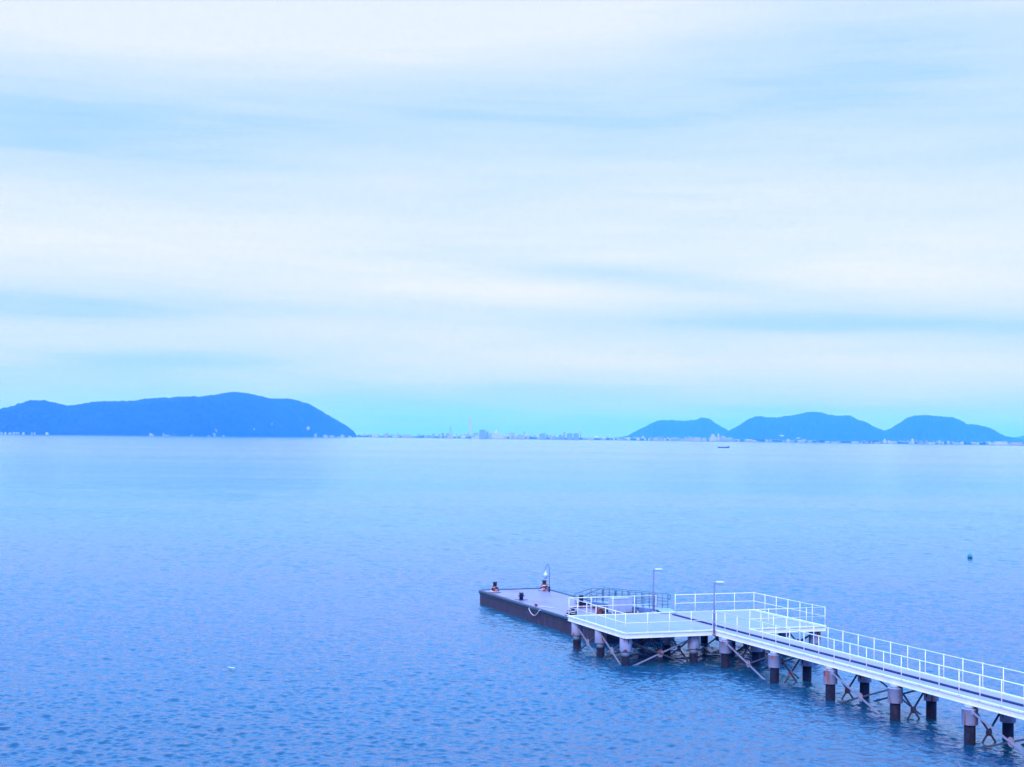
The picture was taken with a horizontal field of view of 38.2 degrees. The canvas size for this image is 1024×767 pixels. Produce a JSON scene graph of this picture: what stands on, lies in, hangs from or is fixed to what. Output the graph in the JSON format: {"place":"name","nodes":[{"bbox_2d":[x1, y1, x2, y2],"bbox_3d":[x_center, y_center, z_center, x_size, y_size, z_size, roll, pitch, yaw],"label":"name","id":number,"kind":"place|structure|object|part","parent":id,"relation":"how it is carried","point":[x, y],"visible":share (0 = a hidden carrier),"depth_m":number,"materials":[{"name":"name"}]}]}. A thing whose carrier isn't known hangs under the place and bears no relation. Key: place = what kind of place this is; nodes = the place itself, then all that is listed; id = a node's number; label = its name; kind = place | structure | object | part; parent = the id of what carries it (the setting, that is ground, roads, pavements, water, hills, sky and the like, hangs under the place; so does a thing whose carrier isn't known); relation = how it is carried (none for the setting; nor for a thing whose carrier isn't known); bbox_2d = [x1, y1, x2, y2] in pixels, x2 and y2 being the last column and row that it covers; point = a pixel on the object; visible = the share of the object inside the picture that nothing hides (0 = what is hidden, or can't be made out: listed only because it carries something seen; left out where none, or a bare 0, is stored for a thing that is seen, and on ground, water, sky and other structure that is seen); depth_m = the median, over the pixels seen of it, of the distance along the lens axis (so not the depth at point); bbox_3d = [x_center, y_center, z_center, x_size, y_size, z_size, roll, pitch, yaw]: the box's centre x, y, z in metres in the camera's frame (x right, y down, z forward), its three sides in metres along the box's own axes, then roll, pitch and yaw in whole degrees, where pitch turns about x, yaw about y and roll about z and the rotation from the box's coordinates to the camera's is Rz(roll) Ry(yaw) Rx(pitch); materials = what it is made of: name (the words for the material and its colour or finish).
{"place":"outdoors","nodes":[
{"label":"outdoors","id":0,"kind":"place"},
{"bbox_2d":[0,392,356,436],"bbox_3d":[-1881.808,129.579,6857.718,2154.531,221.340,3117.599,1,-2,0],"label":"island","id":1,"kind":"structure","parent":0,"point":[235,414],"depth_m":6433.67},
{"bbox_2d":[469,418,471,434],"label":"building","id":2,"kind":"structure","parent":0,"point":[470,426],"depth_m":8195.38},
{"bbox_2d":[492,434,503,438],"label":"building","id":3,"kind":"structure","parent":0,"point":[497,436],"depth_m":7630.08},
{"bbox_2d":[0,434,1023,766],"bbox_3d":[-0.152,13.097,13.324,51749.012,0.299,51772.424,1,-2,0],"label":"water","id":4,"kind":"structure","parent":0,"point":[320,596],"depth_m":119.87,"materials":[{"name":"blue liquid"}]},
{"bbox_2d":[478,588,674,642],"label":"pontoon","id":5,"kind":"object","parent":4,"relation":"on","point":[504,600],"visible":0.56,"depth_m":103.49,"materials":[{"name":"grey concrete"}]},
{"bbox_2d":[490,581,500,592],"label":"bollard","id":6,"kind":"object","parent":5,"relation":"on","point":[494,583],"visible":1,"depth_m":110.25,"materials":[{"name":"black metal"}]},
{"bbox_2d":[490,586,498,591],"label":"rope heap","id":7,"kind":"object","parent":6,"relation":"on","point":[494,589],"visible":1,"depth_m":110.19,"materials":[{"name":"fabric"}]},
{"bbox_2d":[515,592,526,600],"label":"bollard","id":8,"kind":"object","parent":5,"relation":"on","point":[520,595],"visible":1,"depth_m":105.43,"materials":[{"name":"black metal"}]},
{"bbox_2d":[543,564,549,591],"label":"street lamp","id":9,"kind":"object","parent":5,"relation":"on","point":[545,575],"visible":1,"depth_m":111.13,"materials":[{"name":"metal"}]},
{"bbox_2d":[576,595,587,607],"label":"bollard","id":10,"kind":"object","parent":5,"relation":"on","point":[580,603],"visible":0.87,"depth_m":101.17,"materials":[{"name":"black metal"}]},
{"bbox_2d":[573,588,676,613],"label":"gangway","id":11,"kind":"object","parent":5,"relation":"on","point":[642,608],"visible":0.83,"depth_m":94.69,"materials":[{"name":"blue paint"}]},
{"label":"hatch box","id":12,"kind":"object","parent":5,"relation":"on","visible":0},
{"bbox_2d":[608,597,632,612],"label":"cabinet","id":13,"kind":"object","parent":12,"relation":"on","point":[622,604],"visible":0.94,"depth_m":94.55,"materials":[{"name":"grey metal"}]},
{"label":"door panel","id":14,"kind":"part","parent":13,"relation":"part of","materials":[{"name":"white paint"}]},
{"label":"door panel","id":15,"kind":"part","parent":13,"relation":"part of","materials":[{"name":"white paint"}]},
{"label":"door panel","id":16,"kind":"part","parent":13,"relation":"part of","materials":[{"name":"white paint"}]},
{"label":"bollard","id":17,"kind":"object","parent":5,"relation":"on","visible":0},
{"bbox_2d":[566,607,576,614],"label":"rope heap","id":18,"kind":"object","parent":17,"relation":"on","point":[574,612],"visible":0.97,"depth_m":96.52,"materials":[{"name":"fabric"}]},
{"bbox_2d":[567,592,1023,753],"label":"pier","id":19,"kind":"structure","parent":4,"relation":"in","point":[754,630],"depth_m":77.36,"materials":[{"name":"white paint"}]},
{"bbox_2d":[652,568,662,611],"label":"street lamp","id":20,"kind":"object","parent":19,"relation":"on","point":[658,569],"visible":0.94,"depth_m":90.75,"materials":[{"name":"metal"}]},
{"bbox_2d":[712,581,723,635],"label":"street lamp","id":21,"kind":"object","parent":19,"relation":"attached to","point":[714,612],"visible":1,"depth_m":82.90,"materials":[{"name":"metal"}]},
{"bbox_2d":[0,0,1023,437],"label":"sky","id":22,"kind":"structure","parent":0,"point":[611,218],"materials":[{"name":"white"}]},
{"bbox_2d":[573,433,578,438],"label":"building","id":23,"kind":"structure","parent":0,"point":[575,435],"depth_m":7567.48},
{"bbox_2d":[596,607,607,613],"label":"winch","id":24,"kind":"object","parent":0,"point":[600,610],"visible":0.3,"depth_m":96.56,"materials":[{"name":"metal"}]},
{"bbox_2d":[619,417,727,438],"bbox_3d":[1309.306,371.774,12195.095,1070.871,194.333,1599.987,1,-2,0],"label":"hill","id":25,"kind":"structure","parent":0,"point":[706,428],"depth_m":11655.82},
{"bbox_2d":[357,436,1023,445],"bbox_3d":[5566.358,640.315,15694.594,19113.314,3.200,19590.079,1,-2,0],"label":"shore","id":26,"kind":"structure","parent":0,"point":[711,441],"depth_m":7199.32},
{"bbox_2d":[479,429,485,437],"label":"building","id":27,"kind":"structure","parent":26,"relation":"on","point":[482,433],"depth_m":7674.32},
{"bbox_2d":[358,435,1023,444],"bbox_3d":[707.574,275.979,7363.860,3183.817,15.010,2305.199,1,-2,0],"label":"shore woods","id":28,"kind":"object","parent":26,"relation":"on","point":[823,441],"visible":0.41,"depth_m":7221.06,"materials":[{"name":"blue plant"}]},
{"bbox_2d":[719,412,883,441],"bbox_3d":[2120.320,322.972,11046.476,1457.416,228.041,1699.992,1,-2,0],"label":"hill","id":29,"kind":"structure","parent":0,"point":[816,426],"depth_m":10422.93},
{"bbox_2d":[861,415,1023,442],"bbox_3d":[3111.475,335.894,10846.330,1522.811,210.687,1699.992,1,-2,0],"label":"hill","id":30,"kind":"structure","parent":0,"point":[928,428],"depth_m":10244.19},
{"bbox_2d":[994,441,1006,444],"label":"building","id":31,"kind":"structure","parent":0,"point":[999,443],"depth_m":6131.31,"materials":[{"name":"white"}]},
{"bbox_2d":[1010,442,1022,444],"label":"building","id":32,"kind":"structure","parent":0,"point":[1016,443],"depth_m":6099.11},
{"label":"bollard","id":33,"kind":"object","parent":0,"visible":0},
{"bbox_2d":[540,583,547,590],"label":"rope heap","id":34,"kind":"object","parent":33,"relation":"on","point":[544,588],"visible":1,"depth_m":111.89,"materials":[{"name":"fabric"}]}
]}

